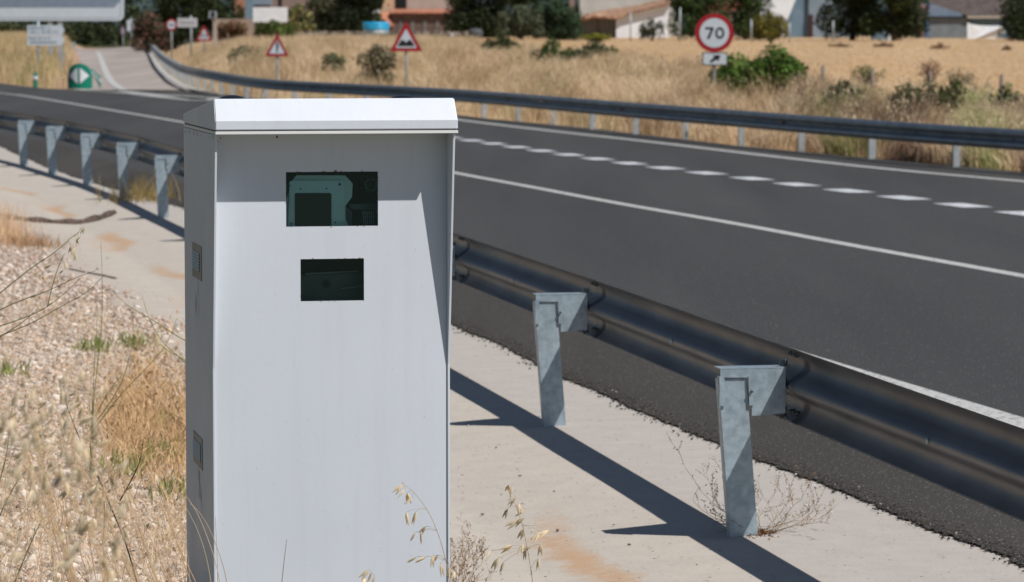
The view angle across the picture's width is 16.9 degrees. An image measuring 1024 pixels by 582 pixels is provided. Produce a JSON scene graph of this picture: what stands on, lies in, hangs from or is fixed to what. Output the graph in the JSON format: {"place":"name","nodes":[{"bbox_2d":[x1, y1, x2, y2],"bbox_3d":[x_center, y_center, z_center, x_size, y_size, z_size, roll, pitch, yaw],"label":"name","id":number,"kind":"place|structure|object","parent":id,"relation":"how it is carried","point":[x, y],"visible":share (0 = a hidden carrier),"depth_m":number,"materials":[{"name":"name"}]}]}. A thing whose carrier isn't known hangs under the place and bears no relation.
{"place":"outdoors","nodes":[
{"label":"outdoors","id":0,"kind":"place"},
{"bbox_2d":[78,305,185,560],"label":"dry grass","id":1,"kind":"structure","parent":0,"point":[119,429],"depth_m":17.42,"materials":[{"name":"beige plant"}]},
{"bbox_2d":[74,41,193,89],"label":"side road","id":2,"kind":"structure","parent":0,"point":[129,68],"depth_m":167.22,"materials":[{"name":"grey asphalt"}]},
{"bbox_2d":[96,52,127,89],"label":"road line","id":3,"kind":"object","parent":2,"relation":"on","point":[109,78],"visible":1,"depth_m":152.00,"materials":[{"name":"paint"}]},
{"bbox_2d":[5,0,924,30],"bbox_3d":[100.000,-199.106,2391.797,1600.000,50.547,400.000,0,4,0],"label":"hill","id":4,"kind":"structure","parent":0,"point":[144,2],"depth_m":2292.15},
{"bbox_2d":[0,83,1023,417],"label":"road","id":5,"kind":"structure","parent":0,"point":[946,329],"depth_m":36.02,"materials":[{"name":"grey asphalt"}]},
{"bbox_2d":[3,93,1023,277],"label":"road line","id":6,"kind":"object","parent":5,"relation":"on","point":[825,240],"visible":0.8,"depth_m":36.88,"materials":[{"name":"paint"}]},
{"bbox_2d":[168,201,1023,571],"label":"asphalt crumbs","id":7,"kind":"object","parent":5,"relation":"on","point":[762,457],"visible":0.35,"depth_m":16.69,"materials":[{"name":"stone"}]},
{"bbox_2d":[209,92,1023,181],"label":"road line","id":8,"kind":"object","parent":5,"relation":"on","point":[750,153],"visible":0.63,"depth_m":57.93,"materials":[{"name":"paint"}]},
{"bbox_2d":[801,351,1023,428],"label":"road line","id":9,"kind":"object","parent":5,"relation":"on","point":[1013,419],"visible":0.13,"depth_m":19.37,"materials":[{"name":"paint"}]},
{"bbox_2d":[0,31,1023,581],"bbox_3d":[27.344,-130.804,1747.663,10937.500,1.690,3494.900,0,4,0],"label":"ground","id":10,"kind":"structure","parent":0,"point":[786,41],"depth_m":151.44,"materials":[{"name":"beige plant"}]},
{"bbox_2d":[0,21,29,33],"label":"green bush","id":11,"kind":"object","parent":10,"relation":"on","point":[10,26],"visible":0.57,"depth_m":258.16,"materials":[{"name":"green plant"}]},
{"bbox_2d":[11,416,56,581],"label":"wild oat","id":12,"kind":"object","parent":10,"relation":"on","point":[45,483],"visible":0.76,"depth_m":5.65,"materials":[{"name":"plant"}]},
{"bbox_2d":[0,381,69,581],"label":"wild oat","id":13,"kind":"object","parent":10,"relation":"on","point":[33,398],"visible":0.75,"depth_m":5.75,"materials":[{"name":"plant"}]},
{"bbox_2d":[5,426,64,581],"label":"wild oat","id":14,"kind":"object","parent":10,"relation":"on","point":[38,467],"visible":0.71,"depth_m":6.75,"materials":[{"name":"plant"}]},
{"bbox_2d":[0,30,75,88],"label":"dry grass","id":15,"kind":"structure","parent":10,"relation":"on","point":[18,53],"depth_m":141.62,"materials":[{"name":"beige plant"}]},
{"bbox_2d":[2,408,73,581],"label":"wild oat","id":16,"kind":"object","parent":10,"relation":"on","point":[11,426],"visible":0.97,"depth_m":5.34,"materials":[{"name":"plant"}]},
{"bbox_2d":[0,487,76,581],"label":"wild oat","id":17,"kind":"object","parent":10,"relation":"on","point":[6,503],"visible":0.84,"depth_m":6.40,"materials":[{"name":"plant"}]},
{"bbox_2d":[27,21,64,65],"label":"direction sign","id":18,"kind":"object","parent":10,"relation":"on","point":[38,30],"visible":0.98,"depth_m":137.62,"materials":[{"name":"metal"}]},
{"bbox_2d":[0,270,95,336],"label":"dark twig plant","id":19,"kind":"object","parent":10,"relation":"on","point":[37,309],"visible":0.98,"depth_m":13.34,"materials":[{"name":"brown plant"}]},
{"bbox_2d":[2,407,112,581],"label":"wild oat","id":20,"kind":"object","parent":10,"relation":"on","point":[25,446],"visible":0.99,"depth_m":5.29,"materials":[{"name":"plant"}]},
{"bbox_2d":[16,449,105,581],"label":"wild oat","id":21,"kind":"object","parent":10,"relation":"on","point":[61,470],"visible":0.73,"depth_m":6.54,"materials":[{"name":"plant"}]},
{"bbox_2d":[0,0,123,70],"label":"signboard","id":22,"kind":"object","parent":10,"relation":"on","point":[51,11],"visible":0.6,"depth_m":149.50},
{"bbox_2d":[0,371,139,581],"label":"wild oat","id":23,"kind":"object","parent":10,"relation":"on","point":[22,384],"visible":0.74,"depth_m":6.14,"materials":[{"name":"plant"}]},
{"bbox_2d":[20,381,132,581],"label":"wild oat","id":24,"kind":"object","parent":10,"relation":"on","point":[46,428],"visible":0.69,"depth_m":7.42,"materials":[{"name":"plant"}]},
{"bbox_2d":[50,413,102,581],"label":"wild oat","id":25,"kind":"object","parent":10,"relation":"on","point":[84,456],"visible":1,"depth_m":5.03,"materials":[{"name":"plant"}]},
{"bbox_2d":[68,63,91,88],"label":"junction marker","id":26,"kind":"object","parent":10,"relation":"on","point":[79,76],"visible":1,"depth_m":122.82,"materials":[{"name":"green"}]},
{"bbox_2d":[48,372,117,577],"bbox_3d":[-0.910,0.845,7.415,0.166,1.354,0.061,-1,4,-13],"label":"wild oat","id":27,"kind":"object","parent":10,"relation":"on","point":[63,380],"visible":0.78,"depth_m":7.36,"materials":[{"name":"plant"}]},
{"bbox_2d":[63,413,111,581],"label":"wild oat","id":28,"kind":"object","parent":10,"relation":"on","point":[71,476],"visible":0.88,"depth_m":5.61,"materials":[{"name":"plant"}]},
{"bbox_2d":[71,332,112,353],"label":"green tuft","id":29,"kind":"object","parent":10,"relation":"on","point":[90,345],"visible":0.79,"depth_m":22.52,"materials":[{"name":"green plant"}]},
{"bbox_2d":[59,370,125,581],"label":"wild oat","id":30,"kind":"object","parent":10,"relation":"on","point":[66,398],"visible":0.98,"depth_m":6.33,"materials":[{"name":"plant"}]},
{"bbox_2d":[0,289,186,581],"bbox_3d":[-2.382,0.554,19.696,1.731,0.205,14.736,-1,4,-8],"label":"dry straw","id":31,"kind":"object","parent":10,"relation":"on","point":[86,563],"visible":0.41,"depth_m":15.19,"materials":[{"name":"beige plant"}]},
{"bbox_2d":[54,521,135,581],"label":"wild oat","id":32,"kind":"object","parent":10,"relation":"on","point":[67,562],"visible":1,"depth_m":5.28,"materials":[{"name":"plant"}]},
{"bbox_2d":[67,381,131,581],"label":"wild oat","id":33,"kind":"object","parent":10,"relation":"on","point":[100,391],"visible":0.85,"depth_m":6.91,"materials":[{"name":"plant"}]},
{"bbox_2d":[60,388,143,581],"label":"dark twig plant","id":34,"kind":"object","parent":10,"relation":"on","point":[119,500],"visible":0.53,"depth_m":11.70,"materials":[{"name":"brown plant"}]},
{"bbox_2d":[65,461,148,581],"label":"wild oat","id":35,"kind":"object","parent":10,"relation":"on","point":[93,470],"visible":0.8,"depth_m":6.36,"materials":[{"name":"plant"}]},
{"bbox_2d":[61,458,154,581],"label":"wild oat","id":36,"kind":"object","parent":10,"relation":"on","point":[123,465],"visible":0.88,"depth_m":6.03,"materials":[{"name":"plant"}]},
{"bbox_2d":[98,502,124,581],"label":"wild oat","id":37,"kind":"object","parent":10,"relation":"on","point":[115,550],"visible":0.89,"depth_m":5.40,"materials":[{"name":"plant"}]},
{"bbox_2d":[65,482,157,581],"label":"wild oat","id":38,"kind":"object","parent":10,"relation":"on","point":[81,520],"visible":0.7,"depth_m":6.41,"materials":[{"name":"plant"}]},
{"bbox_2d":[89,298,185,489],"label":"grass seed heads","id":39,"kind":"object","parent":10,"relation":"on","point":[153,408],"depth_m":17.62,"materials":[{"name":"plant"}]},
{"bbox_2d":[127,8,164,52],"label":"oleander bush","id":40,"kind":"object","parent":10,"relation":"on","point":[149,26],"visible":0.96,"depth_m":244.98,"materials":[{"name":"green plant"}]},
{"bbox_2d":[146,471,185,504],"bbox_3d":[-1.468,0.869,15.368,0.305,0.150,0.655,0,4,0],"label":"green tuft","id":41,"kind":"object","parent":10,"relation":"on","point":[165,485],"visible":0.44,"depth_m":15.31,"materials":[{"name":"green plant"}]},
{"bbox_2d":[148,0,204,49],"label":"dark tree","id":42,"kind":"object","parent":10,"relation":"on","point":[168,9],"visible":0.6,"depth_m":260.70,"materials":[{"name":"green plant"}]},
{"bbox_2d":[177,16,196,56],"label":"name board","id":43,"kind":"object","parent":10,"relation":"on","point":[190,22],"visible":0.95,"depth_m":197.41,"materials":[{"name":"grey metal"}]},
{"bbox_2d":[187,0,244,33],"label":"dark tree","id":44,"kind":"object","parent":10,"relation":"on","point":[221,8],"visible":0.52,"depth_m":268.51,"materials":[{"name":"green plant"}]},
{"bbox_2d":[217,19,247,40],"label":"wall creeper","id":45,"kind":"object","parent":10,"relation":"on","point":[234,28],"depth_m":204.11,"materials":[{"name":"brown plant"}]},
{"bbox_2d":[213,19,253,46],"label":"garden wall","id":46,"kind":"structure","parent":10,"relation":"on","point":[250,24],"depth_m":207.39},
{"bbox_2d":[227,44,264,65],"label":"bank shrub","id":47,"kind":"object","parent":10,"relation":"on","point":[242,47],"visible":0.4,"depth_m":135.34,"materials":[{"name":"green plant"}]},
{"bbox_2d":[245,0,271,32],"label":"blue grey shed","id":48,"kind":"structure","parent":10,"relation":"on","point":[250,5],"depth_m":261.29,"materials":[{"name":"metal"}]},
{"bbox_2d":[253,7,287,37],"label":"white board","id":49,"kind":"object","parent":10,"relation":"on","point":[267,14],"visible":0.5,"depth_m":205.34,"materials":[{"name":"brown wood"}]},
{"bbox_2d":[252,19,294,38],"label":"green shrub","id":50,"kind":"object","parent":10,"relation":"on","point":[272,26],"visible":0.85,"depth_m":194.98,"materials":[{"name":"green plant"}]},
{"bbox_2d":[266,34,287,97],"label":"road sign","id":51,"kind":"object","parent":10,"relation":"on","point":[276,48],"visible":0.95,"depth_m":105.24,"materials":[{"name":"red"}]},
{"bbox_2d":[288,3,316,34],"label":"garden shrub","id":52,"kind":"object","parent":10,"relation":"on","point":[297,20],"visible":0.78,"depth_m":249.01,"materials":[{"name":"green plant"}]},
{"bbox_2d":[271,0,349,35],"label":"brown house","id":53,"kind":"structure","parent":10,"relation":"on","point":[289,4],"depth_m":289.01,"materials":[{"name":"clear brick"}]},
{"bbox_2d":[183,95,457,581],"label":"speed camera cabinet","id":54,"kind":"object","parent":10,"relation":"on","point":[318,236],"visible":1,"depth_m":10.93,"materials":[{"name":"white metal"}]},
{"bbox_2d":[304,0,348,33],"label":"garden tree","id":55,"kind":"object","parent":10,"relation":"on","point":[323,10],"visible":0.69,"depth_m":254.77,"materials":[{"name":"green plant"}]},
{"bbox_2d":[320,52,347,73],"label":"bank shrub","id":56,"kind":"object","parent":10,"relation":"on","point":[331,57],"visible":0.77,"depth_m":117.65,"materials":[{"name":"green plant"}]},
{"bbox_2d":[326,0,389,33],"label":"garden tree","id":57,"kind":"object","parent":10,"relation":"on","point":[353,18],"visible":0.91,"depth_m":250.66,"materials":[{"name":"green plant"}]},
{"bbox_2d":[352,43,397,84],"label":"bank shrub","id":58,"kind":"object","parent":10,"relation":"on","point":[382,62],"visible":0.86,"depth_m":107.67,"materials":[{"name":"green plant"}]},
{"bbox_2d":[362,22,389,33],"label":"paddling pool","id":59,"kind":"structure","parent":10,"relation":"on","point":[376,27],"depth_m":225.22,"materials":[{"name":"blue plastic"}]},
{"bbox_2d":[296,31,467,38],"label":"stone wall","id":60,"kind":"structure","parent":10,"relation":"on","point":[417,33],"depth_m":231.36,"materials":[{"name":"beige stone"}]},
{"bbox_2d":[390,22,421,85],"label":"road sign","id":61,"kind":"object","parent":10,"relation":"on","point":[406,41],"visible":0.91,"depth_m":99.74,"materials":[{"name":"red"}]},
{"bbox_2d":[375,0,454,35],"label":"rural house","id":62,"kind":"structure","parent":10,"relation":"on","point":[421,15],"depth_m":272.23,"materials":[{"name":"orange paint"}]},
{"bbox_2d":[392,482,454,581],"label":"wild oat","id":63,"kind":"object","parent":10,"relation":"on","point":[408,499],"visible":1,"depth_m":9.28,"materials":[{"name":"plant"}]},
{"bbox_2d":[0,0,928,45],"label":"woodland","id":64,"kind":"object","parent":10,"relation":"on","point":[90,28],"visible":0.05,"depth_m":325.82,"materials":[{"name":"green plant"}]},
{"bbox_2d":[437,0,513,37],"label":"tree","id":65,"kind":"object","parent":10,"relation":"on","point":[481,15],"visible":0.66,"depth_m":244.63,"materials":[{"name":"green plant"}]},
{"bbox_2d":[479,35,519,54],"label":"bank shrub","id":66,"kind":"object","parent":10,"relation":"on","point":[501,40],"visible":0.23,"depth_m":141.29,"materials":[{"name":"green plant"}]},
{"bbox_2d":[0,146,1023,581],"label":"verge","id":67,"kind":"structure","parent":10,"relation":"on","point":[600,466],"depth_m":16.04,"materials":[{"name":"concrete"}]},
{"bbox_2d":[0,196,55,246],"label":"straw tuft","id":68,"kind":"object","parent":67,"relation":"on","point":[6,225],"visible":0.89,"depth_m":35.08,"materials":[{"name":"beige plant"}]},
{"bbox_2d":[0,231,77,250],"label":"straw tuft","id":69,"kind":"object","parent":67,"relation":"on","point":[23,242],"visible":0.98,"depth_m":33.97,"materials":[{"name":"beige plant"}]},
{"bbox_2d":[0,210,116,223],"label":"rubber strip","id":70,"kind":"object","parent":67,"relation":"on","point":[103,215],"visible":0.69,"depth_m":38.61,"materials":[{"name":"grey rubber"}]},
{"bbox_2d":[0,245,186,581],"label":"gravel","id":71,"kind":"structure","parent":67,"relation":"on","point":[36,283],"depth_m":21.03,"materials":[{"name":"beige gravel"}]},
{"bbox_2d":[88,254,102,471],"bbox_3d":[-1.894,0.310,15.679,0.070,1.075,0.224,-1,4,-8],"label":"green stem plant","id":72,"kind":"object","parent":71,"relation":"on","point":[90,467],"visible":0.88,"depth_m":15.67,"materials":[{"name":"plant"}]},
{"bbox_2d":[73,443,158,480],"bbox_3d":[-1.771,0.800,16.169,0.456,0.141,0.562,2,5,28],"label":"green tuft","id":73,"kind":"object","parent":71,"relation":"on","point":[134,461],"visible":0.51,"depth_m":16.15,"materials":[{"name":"green plant"}]},
{"bbox_2d":[111,435,185,464],"bbox_3d":[-1.707,0.776,16.729,0.363,0.145,0.762,1,4,10],"label":"green tuft","id":74,"kind":"object","parent":71,"relation":"on","point":[163,444],"visible":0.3,"depth_m":16.70,"materials":[{"name":"plant"}]},
{"bbox_2d":[106,326,157,349],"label":"green tuft","id":75,"kind":"object","parent":67,"relation":"on","point":[134,339],"visible":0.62,"depth_m":23.03,"materials":[{"name":"green plant"}]},
{"bbox_2d":[89,168,183,205],"bbox_3d":[-4.572,-1.321,42.617,1.480,0.407,2.663,-1,4,-16],"label":"roadside weed","id":76,"kind":"object","parent":67,"relation":"on","point":[138,197],"visible":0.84,"depth_m":42.48,"materials":[{"name":"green plant"}]},
{"bbox_2d":[450,517,483,575],"bbox_3d":[-0.224,0.992,13.416,0.205,0.241,0.228,-1,4,-14],"label":"dry weed","id":77,"kind":"object","parent":67,"relation":"on","point":[460,569],"visible":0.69,"depth_m":13.42,"materials":[{"name":"brown plant"}]},
{"bbox_2d":[450,532,493,581],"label":"dry weed","id":78,"kind":"object","parent":67,"relation":"on","point":[482,557],"visible":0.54,"depth_m":12.89,"materials":[{"name":"brown plant"}]},
{"bbox_2d":[0,110,1023,537],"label":"guardrail","id":79,"kind":"object","parent":67,"relation":"on","point":[970,454],"visible":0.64,"depth_m":14.45,"materials":[{"name":"metal"}]},
{"bbox_2d":[666,434,835,532],"bbox_3d":[1.007,0.798,14.393,0.717,0.451,0.592,0,4,0],"label":"wiry weed","id":80,"kind":"object","parent":67,"relation":"on","point":[785,505],"visible":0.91,"depth_m":14.42,"materials":[{"name":"brown plant"}]},
{"bbox_2d":[0,135,1023,562],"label":"road shoulder","id":81,"kind":"object","parent":10,"relation":"on","point":[586,357],"visible":0.51,"depth_m":19.25},
{"bbox_2d":[485,485,548,581],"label":"wild oat","id":82,"kind":"object","parent":10,"relation":"on","point":[521,533],"visible":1,"depth_m":9.57,"materials":[{"name":"plant"}]},
{"bbox_2d":[491,3,545,39],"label":"olive tree","id":83,"kind":"object","parent":10,"relation":"on","point":[523,21],"visible":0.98,"depth_m":235.13,"materials":[{"name":"green plant"}]},
{"bbox_2d":[529,37,574,63],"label":"bank shrub","id":84,"kind":"object","parent":10,"relation":"on","point":[555,49],"visible":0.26,"depth_m":121.62,"materials":[{"name":"green plant"}]},
{"bbox_2d":[531,0,588,40],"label":"green tree","id":85,"kind":"object","parent":10,"relation":"on","point":[556,27],"visible":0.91,"depth_m":236.70,"materials":[{"name":"green plant"}]},
{"bbox_2d":[149,44,1023,166],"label":"guardrail","id":86,"kind":"object","parent":10,"relation":"on","point":[956,137],"visible":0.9,"depth_m":66.11,"materials":[{"name":"metal"}]},
{"bbox_2d":[153,31,1023,171],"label":"dry grass","id":87,"kind":"structure","parent":10,"relation":"on","point":[977,157],"depth_m":81.64,"materials":[{"name":"beige plant"}]},
{"bbox_2d":[567,40,619,64],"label":"bank shrub","id":88,"kind":"object","parent":10,"relation":"on","point":[593,47],"visible":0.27,"depth_m":125.50,"materials":[{"name":"green plant"}]},
{"bbox_2d":[579,0,670,37],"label":"tiled shed","id":89,"kind":"structure","parent":10,"relation":"on","point":[614,22],"depth_m":261.26,"materials":[{"name":"paint"}]},
{"bbox_2d":[578,0,678,36],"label":"pale warehouse","id":90,"kind":"structure","parent":10,"relation":"on","point":[588,6],"depth_m":284.04,"materials":[{"name":"paint"}]},
{"bbox_2d":[637,18,665,40],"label":"tree","id":91,"kind":"object","parent":10,"relation":"on","point":[651,32],"visible":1,"depth_m":235.26,"materials":[{"name":"green plant"}]},
{"bbox_2d":[665,0,730,39],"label":"green tree","id":92,"kind":"object","parent":10,"relation":"on","point":[695,10],"visible":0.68,"depth_m":240.77,"materials":[{"name":"green plant"}]},
{"bbox_2d":[695,13,733,99],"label":"road sign","id":93,"kind":"object","parent":10,"relation":"on","point":[714,33],"visible":0.96,"depth_m":79.78,"materials":[{"name":"white metal"}]},
{"bbox_2d":[705,51,749,99],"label":"broad shrub","id":94,"kind":"object","parent":10,"relation":"on","point":[733,71],"visible":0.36,"depth_m":81.63,"materials":[{"name":"green plant"}]},
{"bbox_2d":[717,0,776,39],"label":"green tree","id":95,"kind":"object","parent":10,"relation":"on","point":[741,20],"visible":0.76,"depth_m":244.57,"materials":[{"name":"green plant"}]},
{"bbox_2d":[479,36,1023,95],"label":"field stubble","id":96,"kind":"object","parent":10,"relation":"on","point":[835,68],"visible":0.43,"depth_m":166.20,"materials":[{"name":"beige plant"}]},
{"bbox_2d":[748,12,788,41],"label":"yellow shrub","id":97,"kind":"object","parent":10,"relation":"on","point":[771,26],"visible":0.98,"depth_m":230.97,"materials":[{"name":"green plant"}]},
{"bbox_2d":[738,39,812,101],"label":"broad shrub","id":98,"kind":"object","parent":10,"relation":"on","point":[782,63],"visible":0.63,"depth_m":79.05,"materials":[{"name":"green plant"}]},
{"bbox_2d":[760,0,849,37],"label":"white house","id":99,"kind":"structure","parent":10,"relation":"on","point":[799,15],"depth_m":265.76,"materials":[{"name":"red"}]},
{"bbox_2d":[820,79,864,110],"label":"roadside shrub","id":100,"kind":"object","parent":10,"relation":"on","point":[838,85],"visible":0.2,"depth_m":65.79,"materials":[{"name":"green plant"}]},
{"bbox_2d":[812,0,886,40],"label":"tree","id":101,"kind":"object","parent":10,"relation":"on","point":[854,9],"visible":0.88,"depth_m":236.84,"materials":[{"name":"green plant"}]},
{"bbox_2d":[849,63,886,84],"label":"field weed","id":102,"kind":"object","parent":10,"relation":"on","point":[861,71],"visible":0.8,"depth_m":99.78,"materials":[{"name":"green plant"}]},
{"bbox_2d":[858,0,937,40],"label":"tree","id":103,"kind":"object","parent":10,"relation":"on","point":[902,16],"visible":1,"depth_m":234.83,"materials":[{"name":"green plant"}]},
{"bbox_2d":[888,75,965,119],"bbox_3d":[7.459,-3.304,61.898,1.471,1.145,1.167,0,4,0],"label":"roadside shrub","id":104,"kind":"object","parent":10,"relation":"on","point":[947,100],"visible":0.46,"depth_m":61.84,"materials":[{"name":"green plant"}]},
{"bbox_2d":[914,0,1012,37],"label":"grey warehouse","id":105,"kind":"structure","parent":10,"relation":"on","point":[952,18],"depth_m":257.38,"materials":[{"name":"clear metal"}]},
{"bbox_2d":[967,23,1004,38],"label":"white sheet","id":106,"kind":"object","parent":10,"relation":"on","point":[979,31],"visible":0.73,"depth_m":253.35,"materials":[{"name":"white"}]},
{"bbox_2d":[988,82,1023,111],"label":"roadside shrub","id":107,"kind":"object","parent":10,"relation":"on","point":[1007,94],"visible":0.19,"depth_m":61.88,"materials":[{"name":"green plant"}]},
{"bbox_2d":[994,0,1023,40],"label":"dark tree","id":108,"kind":"object","parent":10,"relation":"on","point":[1014,21],"visible":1,"depth_m":232.79,"materials":[{"name":"green plant"}]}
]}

